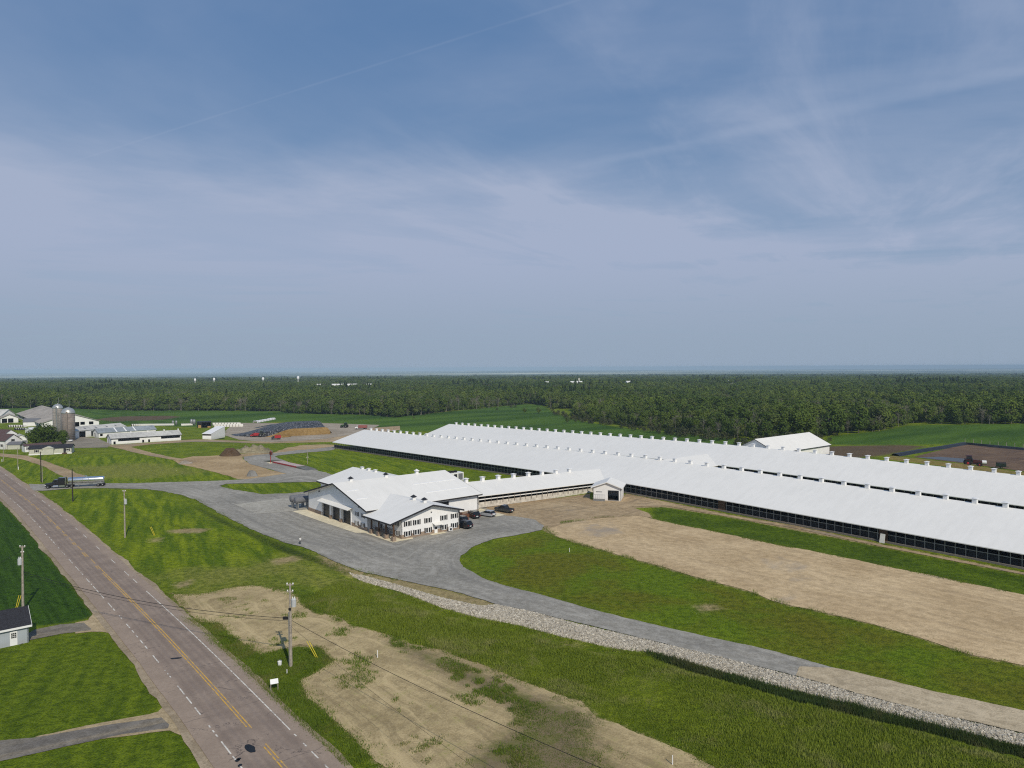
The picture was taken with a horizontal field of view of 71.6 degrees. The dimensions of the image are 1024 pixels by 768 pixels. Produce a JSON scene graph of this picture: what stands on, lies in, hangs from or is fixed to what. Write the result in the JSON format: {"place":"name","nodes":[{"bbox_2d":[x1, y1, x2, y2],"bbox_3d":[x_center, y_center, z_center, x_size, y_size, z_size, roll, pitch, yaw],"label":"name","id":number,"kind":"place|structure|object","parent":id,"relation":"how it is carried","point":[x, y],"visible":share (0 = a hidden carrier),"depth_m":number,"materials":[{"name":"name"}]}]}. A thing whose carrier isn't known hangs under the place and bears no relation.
{"place":"outdoors","nodes":[
{"label":"outdoors","id":0,"kind":"place"},
{"bbox_2d":[21,623,90,643],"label":"driveway","id":1,"kind":"structure","parent":0,"point":[54,630],"depth_m":103.36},
{"bbox_2d":[0,717,168,760],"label":"driveway","id":2,"kind":"structure","parent":0,"point":[12,748],"depth_m":73.22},
{"bbox_2d":[0,468,344,767],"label":"road","id":3,"kind":"structure","parent":0,"point":[279,738],"depth_m":92.22,"materials":[{"name":"asphalt"}]},
{"bbox_2d":[4,493,242,767],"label":"road marking","id":4,"kind":"object","parent":3,"relation":"on","point":[158,662],"visible":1,"depth_m":87.42,"materials":[{"name":"white paint"}]},
{"bbox_2d":[3,481,287,767],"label":"road marking","id":5,"kind":"object","parent":3,"relation":"on","point":[176,645],"visible":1,"depth_m":93.81,"materials":[{"name":"yellow paint"}]},
{"bbox_2d":[5,474,327,767],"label":"road marking","id":6,"kind":"object","parent":3,"relation":"on","point":[222,662],"visible":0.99,"depth_m":87.33,"materials":[{"name":"white paint"}]},
{"bbox_2d":[110,426,399,461],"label":"farm road","id":7,"kind":"structure","parent":0,"point":[128,447],"depth_m":377.45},
{"bbox_2d":[172,585,714,767],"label":"bare soil","id":8,"kind":"structure","parent":0,"point":[366,711],"depth_m":79.83,"materials":[{"name":"dry tan soil"},{"name":"sparse grass"}]},
{"bbox_2d":[0,368,1023,767],"bbox_3d":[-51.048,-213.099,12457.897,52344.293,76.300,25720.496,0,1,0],"label":"ground","id":9,"kind":"structure","parent":0,"point":[58,682],"depth_m":131.39,"materials":[{"name":"plant"}]},
{"bbox_2d":[2,395,11,406],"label":"broadleaf tree","id":10,"kind":"object","parent":9,"relation":"on","point":[6,398],"visible":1,"depth_m":705.38,"materials":[{"name":"green plant"}]},
{"bbox_2d":[0,409,16,415],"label":"long barn","id":11,"kind":"structure","parent":9,"relation":"on","point":[4,411],"depth_m":535.41,"materials":[{"name":"white"}]},
{"bbox_2d":[0,413,18,422],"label":"open barn","id":12,"kind":"structure","parent":9,"relation":"on","point":[8,418],"depth_m":512.11,"materials":[{"name":"white"}]},
{"bbox_2d":[0,433,22,448],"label":"farmhouse","id":13,"kind":"object","parent":9,"relation":"on","point":[5,439],"visible":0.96,"depth_m":341.85,"materials":[{"name":"white"}]},
{"bbox_2d":[0,605,31,647],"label":"garage shed","id":14,"kind":"structure","parent":9,"relation":"on","point":[15,623],"depth_m":98.48,"materials":[{"name":"grey"}]},
{"bbox_2d":[10,631,17,645],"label":"door","id":15,"kind":"structure","parent":14,"relation":"in","point":[13,641],"depth_m":97.85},
{"bbox_2d":[6,441,25,448],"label":"house annex","id":16,"kind":"object","parent":9,"relation":"on","point":[14,444],"visible":0.76,"depth_m":340.02,"materials":[{"name":"beige"}]},
{"bbox_2d":[17,545,24,606],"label":"utility pole","id":17,"kind":"object","parent":9,"relation":"on","point":[20,560],"visible":0.98,"depth_m":111.92,"materials":[{"name":"grey wood"}]},
{"bbox_2d":[25,572,280,617],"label":"cable","id":18,"kind":"object","parent":17,"relation":"attached to","point":[156,603],"visible":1,"depth_m":99.81,"materials":[{"name":"black rubber"}]},
{"bbox_2d":[25,574,282,620],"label":"cable","id":19,"kind":"object","parent":17,"relation":"attached to","point":[155,606],"visible":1,"depth_m":99.68,"materials":[{"name":"black rubber"}]},
{"bbox_2d":[22,418,40,425],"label":"barn","id":20,"kind":"structure","parent":9,"relation":"on","point":[28,421],"depth_m":479.04,"materials":[{"name":"white"}]},
{"bbox_2d":[24,422,57,442],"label":"maple tree","id":21,"kind":"object","parent":9,"relation":"on","point":[36,433],"visible":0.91,"depth_m":340.38,"materials":[{"name":"green plant"}]},
{"bbox_2d":[21,441,61,451],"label":"mobile home","id":22,"kind":"object","parent":9,"relation":"on","point":[25,447],"visible":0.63,"depth_m":331.41,"materials":[{"name":"white"}]},
{"bbox_2d":[0,453,84,477],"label":"farm lane","id":23,"kind":"structure","parent":9,"relation":"on","point":[63,472],"depth_m":281.38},
{"bbox_2d":[28,444,74,454],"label":"mobile home","id":24,"kind":"object","parent":9,"relation":"on","point":[52,449],"visible":0.98,"depth_m":319.48,"materials":[{"name":"beige"}]},
{"bbox_2d":[42,430,69,443],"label":"maple tree","id":25,"kind":"object","parent":9,"relation":"on","point":[62,436],"visible":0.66,"depth_m":345.84,"materials":[{"name":"green plant"}]},
{"bbox_2d":[52,397,62,435],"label":"silo","id":26,"kind":"object","parent":9,"relation":"on","point":[57,408],"visible":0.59,"depth_m":395.72,"materials":[{"name":"concrete"}]},
{"bbox_2d":[16,405,98,426],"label":"old freestall barn","id":27,"kind":"structure","parent":9,"relation":"on","point":[44,413],"depth_m":498.94,"materials":[{"name":"white"}]},
{"bbox_2d":[61,407,75,439],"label":"silo","id":28,"kind":"object","parent":9,"relation":"on","point":[68,418],"visible":0.83,"depth_m":378.54,"materials":[{"name":"grey concrete"}]},
{"bbox_2d":[66,437,110,447],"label":"barnyard","id":29,"kind":"structure","parent":9,"relation":"on","point":[84,442],"depth_m":364.76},
{"bbox_2d":[75,614,107,633],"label":"gravel apron","id":30,"kind":"object","parent":9,"relation":"on","point":[92,622],"visible":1,"depth_m":105.29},
{"bbox_2d":[93,396,103,408],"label":"broadleaf tree","id":31,"kind":"object","parent":9,"relation":"on","point":[99,401],"visible":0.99,"depth_m":721.87,"materials":[{"name":"green plant"}]},
{"bbox_2d":[75,423,126,437],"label":"cattle barn","id":32,"kind":"structure","parent":9,"relation":"on","point":[83,431],"depth_m":406.53,"materials":[{"name":"white"}]},
{"bbox_2d":[36,708,180,738],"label":"gravel apron","id":33,"kind":"object","parent":9,"relation":"on","point":[165,716],"visible":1,"depth_m":76.05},
{"bbox_2d":[106,397,116,409],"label":"broadleaf tree","id":34,"kind":"object","parent":9,"relation":"on","point":[113,404],"visible":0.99,"depth_m":720.67,"materials":[{"name":"green plant"}]},
{"bbox_2d":[115,397,124,409],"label":"broadleaf tree","id":35,"kind":"object","parent":9,"relation":"on","point":[119,400],"visible":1,"depth_m":724.93,"materials":[{"name":"green plant"}]},
{"bbox_2d":[92,425,156,437],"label":"machine shed","id":36,"kind":"structure","parent":9,"relation":"on","point":[100,432],"depth_m":403.85,"materials":[{"name":"white"}]},
{"bbox_2d":[122,490,126,537],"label":"utility pole","id":37,"kind":"object","parent":9,"relation":"on","point":[125,501],"visible":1,"depth_m":160.28,"materials":[{"name":"grey wood"}]},
{"bbox_2d":[130,395,139,410],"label":"broadleaf tree","id":38,"kind":"object","parent":9,"relation":"on","point":[135,399],"visible":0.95,"depth_m":723.68,"materials":[{"name":"green plant"}]},
{"bbox_2d":[106,429,181,444],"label":"calf barn","id":39,"kind":"structure","parent":9,"relation":"on","point":[141,437],"depth_m":371.02,"materials":[{"name":"white"}]},
{"bbox_2d":[0,466,352,767],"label":"road shoulder","id":40,"kind":"object","parent":9,"relation":"on","point":[202,760],"visible":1,"depth_m":94.77},
{"bbox_2d":[197,421,210,427],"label":"commodity shed","id":41,"kind":"structure","parent":9,"relation":"on","point":[203,424],"depth_m":510.33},
{"bbox_2d":[202,426,224,439],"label":"lean to shed","id":42,"kind":"object","parent":9,"relation":"on","point":[216,432],"visible":0.95,"depth_m":398.48,"materials":[{"name":"white"}]},
{"bbox_2d":[174,444,333,478],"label":"farmyard lot","id":43,"kind":"structure","parent":9,"relation":"on","point":[237,467],"depth_m":281.67,"materials":[{"name":"soil"}]},
{"bbox_2d":[219,448,240,456],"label":"dirt pile","id":44,"kind":"object","parent":43,"relation":"on","point":[227,452],"visible":1,"depth_m":309.19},
{"bbox_2d":[248,395,259,409],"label":"broadleaf tree","id":45,"kind":"object","parent":9,"relation":"on","point":[252,398],"visible":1,"depth_m":707.34,"materials":[{"name":"green plant"}]},
{"bbox_2d":[236,444,272,452],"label":"rubble pile","id":46,"kind":"object","parent":9,"relation":"on","point":[253,448],"visible":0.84,"depth_m":323.03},
{"bbox_2d":[234,498,306,513],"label":"concrete apron","id":47,"kind":"object","parent":9,"relation":"on","point":[273,505],"visible":0.54,"depth_m":195.22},
{"bbox_2d":[289,494,305,507],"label":"storage tank","id":48,"kind":"object","parent":47,"relation":"on","point":[291,498],"visible":0.59,"depth_m":192.84,"materials":[{"name":"grey"}]},
{"bbox_2d":[294,495,308,509],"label":"storage tank","id":49,"kind":"object","parent":47,"relation":"on","point":[300,499],"visible":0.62,"depth_m":190.66,"materials":[{"name":"grey"}]},
{"bbox_2d":[283,583,295,666],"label":"utility pole","id":50,"kind":"object","parent":9,"relation":"on","point":[292,602],"visible":0.98,"depth_m":90.32,"materials":[{"name":"grey wood"}]},
{"bbox_2d":[293,621,600,767],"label":"cable","id":51,"kind":"object","parent":50,"relation":"attached to","point":[457,704],"visible":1,"depth_m":65.83,"materials":[{"name":"black rubber"}]},
{"bbox_2d":[266,451,316,469],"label":"truck scale","id":52,"kind":"object","parent":9,"relation":"on","point":[298,466],"visible":1,"depth_m":276.80,"materials":[{"name":"red paint"}]},
{"bbox_2d":[225,423,378,441],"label":"silage apron","id":53,"kind":"object","parent":9,"relation":"on","point":[335,429],"visible":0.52,"depth_m":474.00,"materials":[{"name":"concrete"}]},
{"bbox_2d":[232,421,331,437],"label":"silage pile","id":54,"kind":"object","parent":53,"relation":"on","point":[293,428],"visible":0.88,"depth_m":449.83,"materials":[{"name":"plastic"}]},
{"bbox_2d":[321,400,330,413],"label":"broadleaf tree","id":55,"kind":"object","parent":9,"relation":"on","point":[325,408],"visible":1,"depth_m":654.31,"materials":[{"name":"green plant"}]},
{"bbox_2d":[293,509,412,541],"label":"concrete apron","id":56,"kind":"object","parent":9,"relation":"on","point":[323,518],"visible":0.92,"depth_m":172.20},
{"bbox_2d":[370,396,381,415],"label":"broadleaf tree","id":57,"kind":"object","parent":9,"relation":"on","point":[374,402],"visible":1,"depth_m":630.59,"materials":[{"name":"green plant"}]},
{"bbox_2d":[382,401,392,414],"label":"broadleaf tree","id":58,"kind":"object","parent":9,"relation":"on","point":[388,404],"visible":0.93,"depth_m":615.60,"materials":[{"name":"green plant"}]},
{"bbox_2d":[304,466,482,541],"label":"dairy office","id":59,"kind":"structure","parent":9,"relation":"on","point":[416,504],"depth_m":175.49,"materials":[{"name":"white"}]},
{"bbox_2d":[333,506,339,519],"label":"bay door","id":60,"kind":"structure","parent":59,"relation":"in","point":[336,511],"depth_m":177.71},
{"bbox_2d":[344,510,350,524],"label":"bay door","id":61,"kind":"structure","parent":59,"relation":"in","point":[347,514],"depth_m":173.21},
{"bbox_2d":[405,396,418,415],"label":"broadleaf tree","id":62,"kind":"object","parent":9,"relation":"on","point":[411,401],"visible":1,"depth_m":628.78,"materials":[{"name":"green plant"}]},
{"bbox_2d":[29,446,833,681],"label":"gravel drive","id":63,"kind":"structure","parent":9,"relation":"on","point":[431,560],"depth_m":148.13,"materials":[{"name":"gravel"}]},
{"bbox_2d":[44,476,105,488],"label":"tanker truck","id":64,"kind":"object","parent":63,"relation":"on","point":[62,481],"visible":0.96,"depth_m":228.76,"materials":[{"name":"silver metal"}]},
{"bbox_2d":[460,519,472,528],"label":"parked suv","id":65,"kind":"object","parent":63,"relation":"on","point":[465,523],"visible":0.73,"depth_m":167.00,"materials":[{"name":"black paint"}]},
{"bbox_2d":[467,510,479,518],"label":"parked suv","id":66,"kind":"object","parent":63,"relation":"on","point":[474,513],"visible":0.99,"depth_m":178.07,"materials":[{"name":"black paint"}]},
{"bbox_2d":[480,510,495,516],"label":"parked car","id":67,"kind":"object","parent":63,"relation":"on","point":[488,513],"visible":0.99,"depth_m":180.26,"materials":[{"name":"silver metal"}]},
{"bbox_2d":[438,398,447,410],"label":"broadleaf tree","id":68,"kind":"object","parent":9,"relation":"on","point":[443,401],"visible":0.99,"depth_m":675.07,"materials":[{"name":"green plant"}]},
{"bbox_2d":[448,470,463,480],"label":"cooling unit","id":69,"kind":"object","parent":9,"relation":"on","point":[459,474],"visible":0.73,"depth_m":241.56,"materials":[{"name":"grey"}]},
{"bbox_2d":[0,372,1023,436],"bbox_3d":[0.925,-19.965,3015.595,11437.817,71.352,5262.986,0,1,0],"label":"woodland","id":70,"kind":"object","parent":9,"relation":"on","point":[743,400],"visible":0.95,"depth_m":826.18,"materials":[{"name":"plant"}]},
{"bbox_2d":[37,488,1012,767],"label":"weeds","id":71,"kind":"object","parent":9,"relation":"on","point":[223,636],"visible":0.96,"depth_m":87.38,"materials":[{"name":"plant"}]},
{"bbox_2d":[462,468,629,508],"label":"link building","id":72,"kind":"structure","parent":9,"relation":"on","point":[498,491],"depth_m":208.02,"materials":[{"name":"white metal"}]},
{"bbox_2d":[570,404,580,416],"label":"broadleaf tree","id":73,"kind":"object","parent":9,"relation":"on","point":[575,411],"visible":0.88,"depth_m":577.97,"materials":[{"name":"green plant"}]},
{"bbox_2d":[303,579,1023,767],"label":"tall grass","id":74,"kind":"structure","parent":9,"relation":"on","point":[467,644],"depth_m":80.81,"materials":[{"name":"plant"}]},
{"bbox_2d":[332,428,1023,569],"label":"dairy barn","id":75,"kind":"structure","parent":9,"relation":"on","point":[974,529],"depth_m":188.03,"materials":[{"name":"white metal"},{"name":"dark curtain fabric"}]},
{"bbox_2d":[348,572,1023,745],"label":"riprap","id":76,"kind":"object","parent":9,"relation":"on","point":[562,627],"visible":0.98,"depth_m":95.00,"materials":[{"name":"stone"}]},
{"bbox_2d":[665,454,736,469],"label":"link building","id":77,"kind":"structure","parent":9,"relation":"on","point":[701,459],"depth_m":258.03,"materials":[{"name":"white metal"}]},
{"bbox_2d":[424,422,1023,508],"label":"dairy barn","id":78,"kind":"structure","parent":9,"relation":"on","point":[994,487],"depth_m":240.93,"materials":[{"name":"white metal"},{"name":"dark curtain fabric"}]},
{"bbox_2d":[728,421,741,437],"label":"broadleaf tree","id":79,"kind":"object","parent":9,"relation":"on","point":[732,429],"visible":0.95,"depth_m":393.12,"materials":[{"name":"green plant"}]},
{"bbox_2d":[747,422,757,437],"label":"broadleaf tree","id":80,"kind":"object","parent":9,"relation":"on","point":[751,426],"visible":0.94,"depth_m":381.24,"materials":[{"name":"green plant"}]},
{"bbox_2d":[487,494,1023,573],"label":"dirt yard","id":81,"kind":"structure","parent":9,"relation":"on","point":[552,512],"depth_m":189.45,"materials":[{"name":"soil"}]},
{"bbox_2d":[494,504,513,512],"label":"parked pickup","id":82,"kind":"object","parent":81,"relation":"on","point":[505,507],"visible":1,"depth_m":185.88,"materials":[{"name":"blue paint"}]},
{"bbox_2d":[591,477,625,500],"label":"entry shed","id":83,"kind":"structure","parent":81,"relation":"on","point":[610,489],"depth_m":205.63,"materials":[{"name":"white"}]},
{"bbox_2d":[759,424,770,436],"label":"broadleaf tree","id":84,"kind":"object","parent":9,"relation":"on","point":[765,432],"visible":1,"depth_m":382.00,"materials":[{"name":"green plant"}]},
{"bbox_2d":[776,419,790,434],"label":"broadleaf tree","id":85,"kind":"object","parent":9,"relation":"on","point":[784,422],"visible":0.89,"depth_m":383.37,"materials":[{"name":"green plant"}]},
{"bbox_2d":[547,516,1023,664],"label":"dirt lot","id":86,"kind":"structure","parent":9,"relation":"on","point":[982,621],"depth_m":125.96,"materials":[{"name":"soil"}]},
{"bbox_2d":[741,432,830,453],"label":"storage building","id":87,"kind":"structure","parent":9,"relation":"on","point":[808,442],"depth_m":300.76,"materials":[{"name":"white"}]},
{"bbox_2d":[789,412,806,433],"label":"broadleaf tree","id":88,"kind":"object","parent":9,"relation":"on","point":[798,418],"visible":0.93,"depth_m":381.51,"materials":[{"name":"green plant"}]},
{"bbox_2d":[800,412,815,432],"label":"broadleaf tree","id":89,"kind":"object","parent":9,"relation":"on","point":[811,420],"visible":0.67,"depth_m":384.11,"materials":[{"name":"green plant"}]},
{"bbox_2d":[820,409,838,435],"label":"broadleaf tree","id":90,"kind":"object","parent":9,"relation":"on","point":[831,424],"visible":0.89,"depth_m":396.75,"materials":[{"name":"green plant"}]},
{"bbox_2d":[644,648,1023,757],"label":"reeds","id":91,"kind":"object","parent":9,"relation":"on","point":[969,737],"visible":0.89,"depth_m":79.12,"materials":[{"name":"plant"}]},
{"bbox_2d":[831,408,847,434],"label":"broadleaf tree","id":92,"kind":"object","parent":9,"relation":"on","point":[841,415],"visible":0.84,"depth_m":396.77,"materials":[{"name":"green plant"}]},
{"bbox_2d":[851,408,869,432],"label":"broadleaf tree","id":93,"kind":"object","parent":9,"relation":"on","point":[859,423],"visible":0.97,"depth_m":410.56,"materials":[{"name":"green plant"}]},
{"bbox_2d":[896,409,906,424],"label":"broadleaf tree","id":94,"kind":"object","parent":9,"relation":"on","point":[901,413],"visible":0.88,"depth_m":460.15,"materials":[{"name":"green plant"}]},
{"bbox_2d":[925,407,936,420],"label":"broadleaf tree","id":95,"kind":"object","parent":9,"relation":"on","point":[930,411],"visible":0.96,"depth_m":477.49,"materials":[{"name":"green plant"}]},
{"bbox_2d":[943,404,956,420],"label":"broadleaf tree","id":96,"kind":"object","parent":9,"relation":"on","point":[948,409],"visible":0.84,"depth_m":473.00,"materials":[{"name":"green plant"}]},
{"bbox_2d":[884,456,1023,474],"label":"earth bank","id":97,"kind":"structure","parent":9,"relation":"on","point":[941,463],"depth_m":276.11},
{"bbox_2d":[963,455,981,465],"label":"farm tractor","id":98,"kind":"object","parent":97,"relation":"on","point":[969,460],"visible":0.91,"depth_m":274.96,"materials":[{"name":"red paint"}]},
{"bbox_2d":[951,408,961,421],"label":"broadleaf tree","id":99,"kind":"object","parent":9,"relation":"on","point":[956,411],"visible":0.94,"depth_m":467.36,"materials":[{"name":"green plant"}]},
{"bbox_2d":[892,442,1023,455],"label":"liner bank","id":100,"kind":"structure","parent":9,"relation":"on","point":[916,451],"depth_m":330.05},
{"bbox_2d":[957,399,975,423],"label":"broadleaf tree","id":101,"kind":"object","parent":9,"relation":"on","point":[966,405],"visible":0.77,"depth_m":468.33,"materials":[{"name":"green plant"}]},
{"bbox_2d":[961,409,973,422],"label":"broadleaf tree","id":102,"kind":"object","parent":9,"relation":"on","point":[966,412],"visible":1,"depth_m":465.88,"materials":[{"name":"green plant"}]},
{"bbox_2d":[914,445,1023,470],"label":"lagoon","id":103,"kind":"structure","parent":9,"relation":"in","point":[1013,459],"depth_m":307.73,"materials":[{"name":"soil"}]},
{"bbox_2d":[988,408,1000,421],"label":"broadleaf tree","id":104,"kind":"object","parent":9,"relation":"on","point":[995,415],"visible":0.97,"depth_m":465.25,"materials":[{"name":"green plant"}]},
{"bbox_2d":[994,400,1015,423],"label":"broadleaf tree","id":105,"kind":"object","parent":9,"relation":"on","point":[1003,405],"visible":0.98,"depth_m":464.31,"materials":[{"name":"green plant"}]},
{"bbox_2d":[1003,400,1018,421],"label":"broadleaf tree","id":106,"kind":"object","parent":9,"relation":"on","point":[1014,404],"visible":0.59,"depth_m":466.79,"materials":[{"name":"green plant"}]},
{"bbox_2d":[0,0,1023,372],"label":"sky","id":107,"kind":"structure","parent":0,"point":[186,185],"materials":[{"name":"blue"}]},
{"bbox_2d":[796,666,1023,732],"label":"farm track","id":108,"kind":"structure","parent":0,"point":[996,715],"depth_m":80.81,"materials":[{"name":"gravel"}]},
{"bbox_2d":[918,457,964,461],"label":"lagoon water","id":109,"kind":"structure","parent":0,"point":[952,459],"depth_m":296.67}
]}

